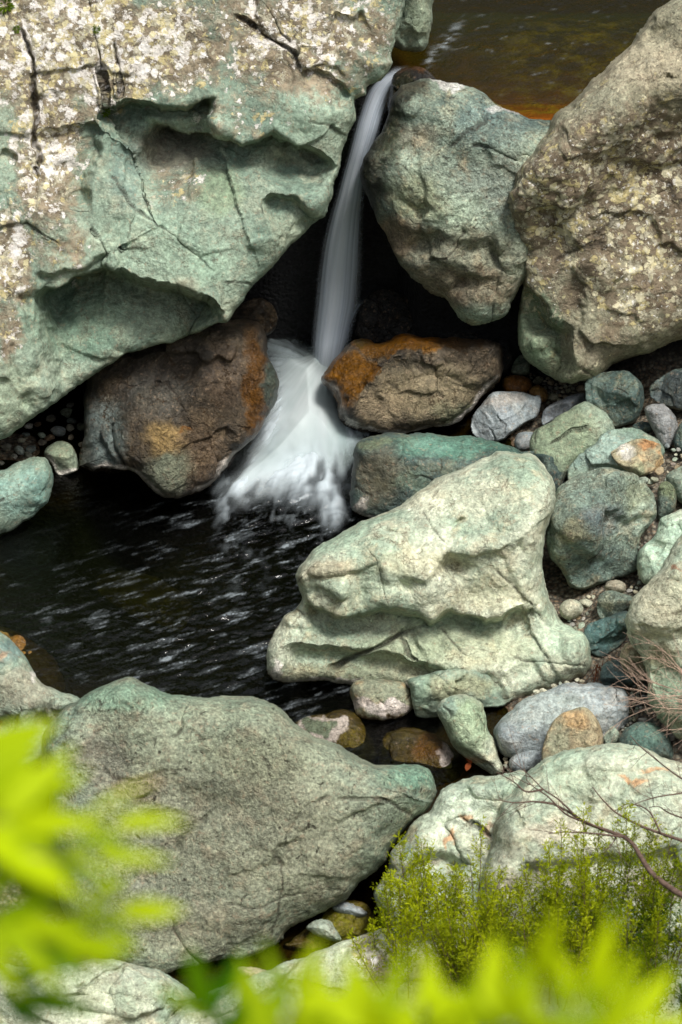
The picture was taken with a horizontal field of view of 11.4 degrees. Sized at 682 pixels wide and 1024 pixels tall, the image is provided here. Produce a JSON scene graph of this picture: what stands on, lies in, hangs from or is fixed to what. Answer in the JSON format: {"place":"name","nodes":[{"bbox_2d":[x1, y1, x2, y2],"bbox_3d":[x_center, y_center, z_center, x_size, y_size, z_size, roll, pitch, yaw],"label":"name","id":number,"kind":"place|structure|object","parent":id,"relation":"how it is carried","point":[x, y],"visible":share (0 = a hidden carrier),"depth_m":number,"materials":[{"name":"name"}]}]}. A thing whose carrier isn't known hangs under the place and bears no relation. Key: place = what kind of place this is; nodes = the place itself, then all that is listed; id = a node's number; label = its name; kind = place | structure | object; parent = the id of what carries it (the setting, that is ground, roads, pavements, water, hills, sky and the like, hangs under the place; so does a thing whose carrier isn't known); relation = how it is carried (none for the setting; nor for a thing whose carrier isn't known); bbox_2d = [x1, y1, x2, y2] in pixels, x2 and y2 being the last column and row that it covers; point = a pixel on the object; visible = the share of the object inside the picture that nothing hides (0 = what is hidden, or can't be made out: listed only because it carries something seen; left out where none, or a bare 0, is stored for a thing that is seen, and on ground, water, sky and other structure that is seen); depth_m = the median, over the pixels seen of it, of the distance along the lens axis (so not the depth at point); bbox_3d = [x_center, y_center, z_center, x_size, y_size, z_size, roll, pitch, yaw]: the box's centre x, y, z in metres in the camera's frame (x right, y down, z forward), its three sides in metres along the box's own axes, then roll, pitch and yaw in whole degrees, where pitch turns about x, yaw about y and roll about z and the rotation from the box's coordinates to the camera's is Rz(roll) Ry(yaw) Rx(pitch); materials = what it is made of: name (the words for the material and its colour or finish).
{"place":"outdoors","nodes":[
{"label":"outdoors","id":0,"kind":"place"},
{"bbox_2d":[0,339,535,987],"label":"water","id":1,"kind":"structure","parent":0,"point":[108,577],"depth_m":15.62,"materials":[{"name":"grey liquid"}]},
{"bbox_2d":[24,452,31,457],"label":"pebble","id":2,"kind":"object","parent":1,"relation":"on","point":[28,454],"visible":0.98,"depth_m":16.23,"materials":[{"name":"grey stone"}]},
{"bbox_2d":[44,434,54,440],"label":"pebble","id":3,"kind":"object","parent":1,"relation":"on","point":[49,437],"visible":1,"depth_m":16.34,"materials":[{"name":"brown stone"}]},
{"bbox_2d":[46,415,55,422],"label":"pebble","id":4,"kind":"object","parent":1,"relation":"on","point":[51,418],"visible":1,"depth_m":16.47,"materials":[{"name":"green stone"}]},
{"bbox_2d":[60,408,72,417],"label":"pebble","id":5,"kind":"object","parent":1,"relation":"on","point":[66,412],"visible":1,"depth_m":16.50,"materials":[{"name":"grey stone"}]},
{"bbox_2d":[66,424,73,431],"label":"pebble","id":6,"kind":"object","parent":1,"relation":"on","point":[69,427],"visible":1,"depth_m":16.40,"materials":[{"name":"grey stone"}]},
{"bbox_2d":[66,418,76,423],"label":"pebble","id":7,"kind":"object","parent":1,"relation":"on","point":[71,420],"visible":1,"depth_m":16.45,"materials":[{"name":"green stone"}]},
{"bbox_2d":[77,422,84,430],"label":"pebble","id":8,"kind":"object","parent":1,"relation":"on","point":[80,426],"visible":0.85,"depth_m":16.41,"materials":[{"name":"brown stone"}]},
{"bbox_2d":[79,319,278,498],"bbox_3d":[-0.767,-0.498,16.278,0.953,0.894,1.045,0,38,0],"label":"rock","id":9,"kind":"object","parent":1,"relation":"in","point":[184,416],"visible":0.96,"depth_m":15.97,"materials":[{"name":"brown stone"}]},
{"bbox_2d":[249,967,264,974],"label":"stone","id":10,"kind":"object","parent":1,"relation":"on","point":[255,970],"visible":0.23,"depth_m":13.48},
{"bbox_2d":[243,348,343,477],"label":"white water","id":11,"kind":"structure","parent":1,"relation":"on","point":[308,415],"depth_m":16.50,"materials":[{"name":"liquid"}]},
{"bbox_2d":[316,74,393,363],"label":"waterfall","id":12,"kind":"structure","parent":1,"relation":"on","point":[335,307],"depth_m":16.42,"materials":[{"name":"liquid"}]},
{"bbox_2d":[350,679,412,719],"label":"stone","id":13,"kind":"object","parent":1,"relation":"in","point":[378,699],"visible":0.99,"depth_m":14.81,"materials":[{"name":"stone"}]},
{"bbox_2d":[436,331,513,373],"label":"rock","id":14,"kind":"object","parent":1,"relation":"on","point":[507,355],"visible":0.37,"depth_m":16.66,"materials":[{"name":"black stone"}]},
{"bbox_2d":[502,375,531,393],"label":"stone","id":15,"kind":"object","parent":1,"relation":"on","point":[518,383],"visible":0.75,"depth_m":16.60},
{"bbox_2d":[0,66,681,965],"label":"ground","id":16,"kind":"structure","parent":0,"point":[288,286],"depth_m":16.70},
{"bbox_2d":[2,443,11,450],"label":"pebble","id":17,"kind":"object","parent":16,"relation":"on","point":[6,447],"visible":1,"depth_m":16.29,"materials":[{"name":"grey stone"}]},
{"bbox_2d":[0,631,31,653],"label":"rock","id":18,"kind":"object","parent":16,"relation":"on","point":[19,641],"visible":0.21,"depth_m":15.25,"materials":[{"name":"stone"}]},
{"bbox_2d":[14,445,24,454],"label":"pebble","id":19,"kind":"object","parent":16,"relation":"on","point":[18,450],"visible":1,"depth_m":16.26,"materials":[{"name":"grey stone"}]},
{"bbox_2d":[17,438,25,442],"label":"pebble","id":20,"kind":"object","parent":16,"relation":"on","point":[21,440],"visible":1,"depth_m":16.33,"materials":[{"name":"grey stone"}]},
{"bbox_2d":[0,456,52,532],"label":"rock","id":21,"kind":"object","parent":16,"relation":"on","point":[26,485],"visible":1,"depth_m":15.82,"materials":[{"name":"stone"}]},
{"bbox_2d":[24,423,32,428],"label":"pebble","id":22,"kind":"object","parent":16,"relation":"on","point":[28,426],"visible":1,"depth_m":16.42,"materials":[{"name":"grey stone"}]},
{"bbox_2d":[26,446,35,452],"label":"pebble","id":23,"kind":"object","parent":16,"relation":"on","point":[31,449],"visible":1,"depth_m":16.27,"materials":[{"name":"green stone"}]},
{"bbox_2d":[0,632,79,765],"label":"rock","id":24,"kind":"object","parent":16,"relation":"on","point":[26,694],"visible":0.6,"depth_m":14.17,"materials":[{"name":"stone"}]},
{"bbox_2d":[37,432,45,437],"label":"pebble","id":25,"kind":"object","parent":16,"relation":"on","point":[41,434],"visible":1,"depth_m":16.36,"materials":[{"name":"grey stone"}]},
{"bbox_2d":[38,439,46,445],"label":"pebble","id":26,"kind":"object","parent":16,"relation":"on","point":[41,442],"visible":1,"depth_m":16.32,"materials":[{"name":"brown stone"}]},
{"bbox_2d":[50,426,65,436],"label":"pebble","id":27,"kind":"object","parent":16,"relation":"on","point":[58,431],"visible":1,"depth_m":16.38,"materials":[{"name":"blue stone"}]},
{"bbox_2d":[44,441,79,474],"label":"stone","id":28,"kind":"object","parent":16,"relation":"on","point":[61,457],"visible":0.99,"depth_m":16.20,"materials":[{"name":"stone"}]},
{"bbox_2d":[0,718,188,1023],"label":"leafy branch","id":29,"kind":"object","parent":16,"relation":"on","point":[39,857],"visible":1,"depth_m":2.44,"materials":[{"name":"green plant"}]},
{"bbox_2d":[0,962,189,1023],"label":"boulder","id":30,"kind":"object","parent":16,"relation":"on","point":[120,993],"visible":0.61,"depth_m":13.03,"materials":[{"name":"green stone"}]},
{"bbox_2d":[0,0,404,439],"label":"boulder","id":31,"kind":"object","parent":16,"relation":"on","point":[184,188],"visible":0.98,"depth_m":15.41,"materials":[{"name":"stone"}]},
{"bbox_2d":[0,0,15,14],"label":"moss tuft","id":32,"kind":"object","parent":31,"relation":"on","point":[8,8],"visible":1,"depth_m":15.22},
{"bbox_2d":[12,25,20,33],"bbox_3d":[-1.443,-2.149,15.248,0.046,0.044,0.044,0,38,0],"label":"moss tuft","id":33,"kind":"object","parent":31,"relation":"on","point":[17,27],"visible":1,"depth_m":15.24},
{"bbox_2d":[91,24,100,33],"bbox_3d":[-1.088,-2.148,15.240,0.048,0.049,0.051,0,38,0],"label":"moss tuft","id":34,"kind":"object","parent":31,"relation":"attached to","point":[95,32],"visible":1,"depth_m":15.23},
{"bbox_2d":[101,108,109,117],"bbox_3d":[-1.067,-1.804,15.429,0.061,0.060,0.062,-29,47,-32],"label":"moss tuft","id":35,"kind":"object","parent":31,"relation":"on","point":[107,111],"visible":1,"depth_m":15.43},
{"bbox_2d":[394,0,433,51],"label":"boulder","id":36,"kind":"object","parent":31,"relation":"on","point":[413,33],"visible":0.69,"depth_m":16.00,"materials":[{"name":"stone"}]},
{"bbox_2d":[41,677,436,973],"bbox_3d":[-0.416,1.257,13.973,1.604,1.482,1.252,0,38,0],"label":"boulder","id":37,"kind":"object","parent":16,"relation":"on","point":[290,824],"visible":0.87,"depth_m":13.53,"materials":[{"name":"stone"}]},
{"bbox_2d":[230,298,277,335],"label":"rock","id":38,"kind":"object","parent":16,"relation":"on","point":[262,312],"visible":0.63,"depth_m":16.77,"materials":[{"name":"brown stone"}]},
{"bbox_2d":[150,936,378,1023],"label":"leafy branch","id":39,"kind":"object","parent":16,"relation":"on","point":[253,1003],"visible":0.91,"depth_m":2.50,"materials":[{"name":"green plant"}]},
{"bbox_2d":[295,709,365,747],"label":"rock","id":40,"kind":"object","parent":16,"relation":"on","point":[344,728],"visible":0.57,"depth_m":14.75,"materials":[{"name":"stone"}]},
{"bbox_2d":[286,900,374,948],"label":"rock","id":41,"kind":"object","parent":16,"relation":"on","point":[344,924],"visible":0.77,"depth_m":13.78,"materials":[{"name":"stone"}]},
{"bbox_2d":[306,919,340,941],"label":"stone","id":42,"kind":"object","parent":41,"relation":"on","point":[325,929],"visible":0.99,"depth_m":13.69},
{"bbox_2d":[332,901,366,916],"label":"stone","id":43,"kind":"object","parent":41,"relation":"on","point":[343,907],"visible":1,"depth_m":13.78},
{"bbox_2d":[355,288,414,343],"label":"rock","id":44,"kind":"object","parent":16,"relation":"on","point":[384,314],"visible":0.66,"depth_m":16.74,"materials":[{"name":"black stone"}]},
{"bbox_2d":[387,66,436,112],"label":"rock","id":45,"kind":"object","parent":16,"relation":"on","point":[402,76],"visible":0.58,"depth_m":15.93,"materials":[{"name":"black stone"}]},
{"bbox_2d":[321,333,503,433],"bbox_3d":[0.345,-0.639,16.538,0.884,0.590,0.656,0,38,0],"label":"rock","id":46,"kind":"object","parent":16,"relation":"on","point":[405,383],"visible":1,"depth_m":16.30,"materials":[{"name":"brown stone"}]},
{"bbox_2d":[383,728,453,767],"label":"rock","id":47,"kind":"object","parent":16,"relation":"on","point":[414,745],"visible":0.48,"depth_m":14.65,"materials":[{"name":"stone"}]},
{"bbox_2d":[164,927,681,1023],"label":"boulder","id":48,"kind":"object","parent":16,"relation":"on","point":[333,953],"visible":0.14,"depth_m":13.00,"materials":[{"name":"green stone"}]},
{"bbox_2d":[345,815,532,997],"bbox_3d":[0.379,1.517,12.801,0.635,0.650,0.774,9,39,11],"label":"feathery shrub","id":49,"kind":"object","parent":48,"relation":"on","point":[416,914],"visible":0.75,"depth_m":12.84,"materials":[{"name":"green plant"}]},
{"bbox_2d":[423,862,608,1012],"bbox_3d":[0.660,1.517,12.728,0.725,0.640,0.589,0,38,0],"label":"feathery shrub","id":50,"kind":"object","parent":48,"relation":"on","point":[448,959],"visible":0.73,"depth_m":12.70,"materials":[{"name":"green plant"}]},
{"bbox_2d":[510,800,681,1007],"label":"feathery shrub","id":51,"kind":"object","parent":48,"relation":"on","point":[649,859],"visible":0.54,"depth_m":12.85,"materials":[{"name":"green plant"}]},
{"bbox_2d":[491,721,681,897],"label":"bare branch","id":52,"kind":"object","parent":51,"relation":"attached to","point":[668,886],"visible":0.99,"depth_m":12.90,"materials":[{"name":"brown plant"}]},
{"bbox_2d":[559,856,681,1023],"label":"feathery shrub","id":53,"kind":"object","parent":48,"relation":"on","point":[633,970],"visible":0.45,"depth_m":12.70,"materials":[{"name":"green plant"}]},
{"bbox_2d":[266,451,591,700],"bbox_3d":[0.389,0.310,15.249,1.440,1.294,1.222,0,38,0],"label":"rock","id":54,"kind":"object","parent":16,"relation":"on","point":[444,572],"visible":0.95,"depth_m":14.83,"materials":[{"name":"green stone"}]},
{"bbox_2d":[349,432,520,518],"bbox_3d":[0.469,-0.163,16.064,0.866,0.577,0.575,0,38,0],"label":"rock","id":55,"kind":"object","parent":16,"relation":"on","point":[391,471],"visible":0.51,"depth_m":15.81,"materials":[{"name":"green stone"}]},
{"bbox_2d":[373,770,524,940],"bbox_3d":[0.475,1.401,13.856,0.688,0.869,0.877,0,38,0],"label":"boulder","id":56,"kind":"object","parent":16,"relation":"on","point":[458,810],"visible":0.38,"depth_m":13.56,"materials":[{"name":"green stone"}]},
{"bbox_2d":[360,78,550,325],"bbox_3d":[0.596,-1.475,16.157,1.015,1.272,0.925,0,38,0],"label":"boulder","id":57,"kind":"object","parent":16,"relation":"on","point":[442,162],"visible":0.88,"depth_m":15.78,"materials":[{"name":"green stone"}]},
{"bbox_2d":[407,668,512,717],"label":"rock","id":58,"kind":"object","parent":16,"relation":"on","point":[430,692],"visible":0.81,"depth_m":14.80,"materials":[{"name":"stone"}]},
{"bbox_2d":[436,694,502,774],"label":"stone","id":59,"kind":"object","parent":16,"relation":"on","point":[462,717],"visible":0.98,"depth_m":14.48,"materials":[{"name":"stone"}]},
{"bbox_2d":[465,762,470,770],"bbox_3d":[0.539,1.077,14.543,0.027,0.014,0.069,0,38,0],"label":"dead leaf","id":60,"kind":"object","parent":59,"relation":"on","point":[468,766],"visible":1,"depth_m":14.54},
{"bbox_2d":[301,909,681,1023],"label":"leafy branch","id":61,"kind":"object","parent":16,"relation":"on","point":[488,994],"visible":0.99,"depth_m":2.39,"materials":[{"name":"green plant"}]},
{"bbox_2d":[511,355,529,375],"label":"stone","id":62,"kind":"object","parent":16,"relation":"on","point":[521,365],"visible":0.94,"depth_m":16.69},
{"bbox_2d":[514,432,532,450],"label":"stone","id":63,"kind":"object","parent":16,"relation":"on","point":[521,441],"visible":0.65,"depth_m":16.25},
{"bbox_2d":[533,376,543,383],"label":"pebble","id":64,"kind":"object","parent":16,"relation":"on","point":[538,380],"visible":1,"depth_m":16.72,"materials":[{"name":"stone"}]},
{"bbox_2d":[529,385,547,402],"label":"stone","id":65,"kind":"object","parent":16,"relation":"on","point":[541,391],"visible":0.93,"depth_m":16.53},
{"bbox_2d":[519,451,565,491],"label":"rock","id":66,"kind":"object","parent":16,"relation":"on","point":[547,461],"visible":0.36,"depth_m":15.88,"materials":[{"name":"green stone"}]},
{"bbox_2d":[548,393,557,401],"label":"pebble","id":67,"kind":"object","parent":16,"relation":"on","point":[552,397],"visible":1,"depth_m":16.60,"materials":[{"name":"stone"}]},
{"bbox_2d":[493,682,628,757],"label":"rock","id":68,"kind":"object","parent":16,"relation":"on","point":[529,719],"visible":0.64,"depth_m":14.50,"materials":[{"name":"grey stone"}]},
{"bbox_2d":[509,750,541,771],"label":"stone","id":69,"kind":"object","parent":68,"relation":"on","point":[531,758],"visible":0.77,"depth_m":14.45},
{"bbox_2d":[542,707,602,759],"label":"stone","id":70,"kind":"object","parent":68,"relation":"on","point":[575,728],"visible":0.72,"depth_m":14.22,"materials":[{"name":"stone"}]},
{"bbox_2d":[541,393,585,424],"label":"stone","id":71,"kind":"object","parent":16,"relation":"on","point":[551,412],"visible":0.84,"depth_m":16.31,"materials":[{"name":"stone"}]},
{"bbox_2d":[559,599,582,619],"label":"stone","id":72,"kind":"object","parent":16,"relation":"on","point":[570,609],"visible":1,"depth_m":15.15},
{"bbox_2d":[529,401,614,478],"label":"rock","id":73,"kind":"object","parent":16,"relation":"on","point":[564,440],"visible":0.78,"depth_m":15.91,"materials":[{"name":"stone"}]},
{"bbox_2d":[576,385,584,392],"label":"pebble","id":74,"kind":"object","parent":16,"relation":"on","point":[580,388],"visible":0.88,"depth_m":16.65,"materials":[{"name":"stone"}]},
{"bbox_2d":[481,743,681,945],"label":"boulder","id":75,"kind":"object","parent":16,"relation":"on","point":[607,772],"visible":0.56,"depth_m":13.36,"materials":[{"name":"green stone"}]},
{"bbox_2d":[592,735,681,841],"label":"bare branch","id":76,"kind":"object","parent":75,"relation":"on","point":[656,822],"visible":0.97,"depth_m":12.99,"materials":[{"name":"brown plant"}]},
{"bbox_2d":[578,622,584,628],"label":"pebble","id":77,"kind":"object","parent":16,"relation":"on","point":[581,625],"visible":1,"depth_m":15.14,"materials":[{"name":"green stone"}]},
{"bbox_2d":[579,598,592,607],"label":"pebble","id":78,"kind":"object","parent":16,"relation":"on","point":[585,603],"visible":1,"depth_m":15.27,"materials":[{"name":"beige stone"}]},
{"bbox_2d":[507,0,681,383],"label":"boulder","id":79,"kind":"object","parent":16,"relation":"on","point":[594,201],"visible":0.99,"depth_m":15.76,"materials":[{"name":"stone"}]},
{"bbox_2d":[586,662,602,682],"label":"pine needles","id":80,"kind":"object","parent":16,"relation":"on","point":[596,672],"visible":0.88,"depth_m":14.82,"materials":[{"name":"brown plant"}]},
{"bbox_2d":[545,467,656,589],"bbox_3d":[1.163,0.061,15.383,0.508,0.626,0.623,0,38,0],"label":"boulder","id":81,"kind":"object","parent":16,"relation":"on","point":[602,519],"visible":0.98,"depth_m":15.21,"materials":[{"name":"green stone"}]},
{"bbox_2d":[583,611,627,657],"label":"stone","id":82,"kind":"object","parent":16,"relation":"on","point":[605,636],"visible":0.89,"depth_m":14.98,"materials":[{"name":"stone"}]},
{"bbox_2d":[603,726,619,743],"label":"stone","id":83,"kind":"object","parent":16,"relation":"on","point":[608,737],"visible":0.79,"depth_m":14.49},
{"bbox_2d":[585,370,643,427],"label":"rock","id":84,"kind":"object","parent":16,"relation":"on","point":[617,397],"visible":0.77,"depth_m":16.12,"materials":[{"name":"green stone"}]},
{"bbox_2d":[597,590,632,618],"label":"stone","id":85,"kind":"object","parent":16,"relation":"on","point":[610,603],"visible":0.86,"depth_m":15.06,"materials":[{"name":"stone"}]},
{"bbox_2d":[604,580,625,592],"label":"stone","id":86,"kind":"object","parent":16,"relation":"on","point":[617,585],"visible":0.94,"depth_m":15.18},
{"bbox_2d":[567,427,664,479],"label":"rock","id":87,"kind":"object","parent":16,"relation":"on","point":[597,454],"visible":0.6,"depth_m":15.82,"materials":[{"name":"stone"}]},
{"bbox_2d":[611,438,663,476],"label":"stone","id":88,"kind":"object","parent":87,"relation":"on","point":[640,457],"visible":0.97,"depth_m":15.70,"materials":[{"name":"stone"}]},
{"bbox_2d":[600,659,636,686],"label":"stone","id":89,"kind":"object","parent":16,"relation":"on","point":[609,672],"visible":0.84,"depth_m":14.78,"materials":[{"name":"stone"}]},
{"bbox_2d":[620,642,647,680],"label":"stone","id":90,"kind":"object","parent":16,"relation":"on","point":[629,649],"visible":0.65,"depth_m":14.71,"materials":[{"name":"stone"}]},
{"bbox_2d":[632,421,652,432],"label":"stone","id":91,"kind":"object","parent":16,"relation":"on","point":[645,426],"visible":0.82,"depth_m":16.06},
{"bbox_2d":[619,722,672,759],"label":"rock","id":92,"kind":"object","parent":16,"relation":"on","point":[659,744],"visible":0.58,"depth_m":14.36,"materials":[{"name":"green stone"}]},
{"bbox_2d":[644,707,652,714],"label":"pebble","id":93,"kind":"object","parent":16,"relation":"on","point":[650,710],"visible":0.82,"depth_m":14.67,"materials":[{"name":"grey stone"}]},
{"bbox_2d":[625,535,681,739],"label":"boulder","id":94,"kind":"object","parent":16,"relation":"on","point":[654,614],"visible":0.91,"depth_m":14.25,"materials":[{"name":"beige stone"}]},
{"bbox_2d":[600,631,681,745],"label":"twig bush","id":95,"kind":"object","parent":94,"relation":"on","point":[669,695],"visible":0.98,"depth_m":13.95,"materials":[{"name":"plant"}]},
{"bbox_2d":[651,477,658,482],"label":"pebble","id":96,"kind":"object","parent":16,"relation":"on","point":[654,479],"visible":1,"depth_m":15.64,"materials":[{"name":"stone"}]},
{"bbox_2d":[654,466,663,474],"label":"pebble","id":97,"kind":"object","parent":16,"relation":"on","point":[659,470],"visible":1,"depth_m":15.69,"materials":[{"name":"stone"}]},
{"bbox_2d":[637,509,681,584],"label":"rock","id":98,"kind":"object","parent":16,"relation":"on","point":[653,552],"visible":0.56,"depth_m":15.12,"materials":[{"name":"green stone"}]},
{"bbox_2d":[644,404,677,447],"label":"stone","id":99,"kind":"object","parent":16,"relation":"on","point":[662,420],"visible":0.98,"depth_m":15.93,"materials":[{"name":"stone"}]},
{"bbox_2d":[649,368,681,409],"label":"rock","id":100,"kind":"object","parent":16,"relation":"on","point":[666,389],"visible":0.98,"depth_m":16.12,"materials":[{"name":"grey stone"}]},
{"bbox_2d":[657,481,676,519],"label":"stone","id":101,"kind":"object","parent":16,"relation":"on","point":[666,499],"visible":0.98,"depth_m":15.47,"materials":[{"name":"stone"}]},
{"bbox_2d":[668,732,675,740],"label":"pebble","id":102,"kind":"object","parent":16,"relation":"on","point":[672,737],"visible":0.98,"depth_m":14.47,"materials":[{"name":"grey stone"}]},
{"bbox_2d":[666,466,681,502],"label":"stone","id":103,"kind":"object","parent":16,"relation":"on","point":[674,477],"visible":1,"depth_m":15.49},
{"bbox_2d":[673,422,681,455],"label":"stone","id":104,"kind":"object","parent":16,"relation":"on","point":[677,441],"visible":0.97,"depth_m":15.88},
{"bbox_2d":[471,391,540,441],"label":"stone","id":105,"kind":"object","parent":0,"point":[499,416],"visible":0.99,"depth_m":16.36,"materials":[{"name":"stone"}]},
{"bbox_2d":[391,0,669,104],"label":"pool water","id":106,"kind":"structure","parent":0,"point":[547,52],"depth_m":16.30,"materials":[{"name":"brown liquid"}]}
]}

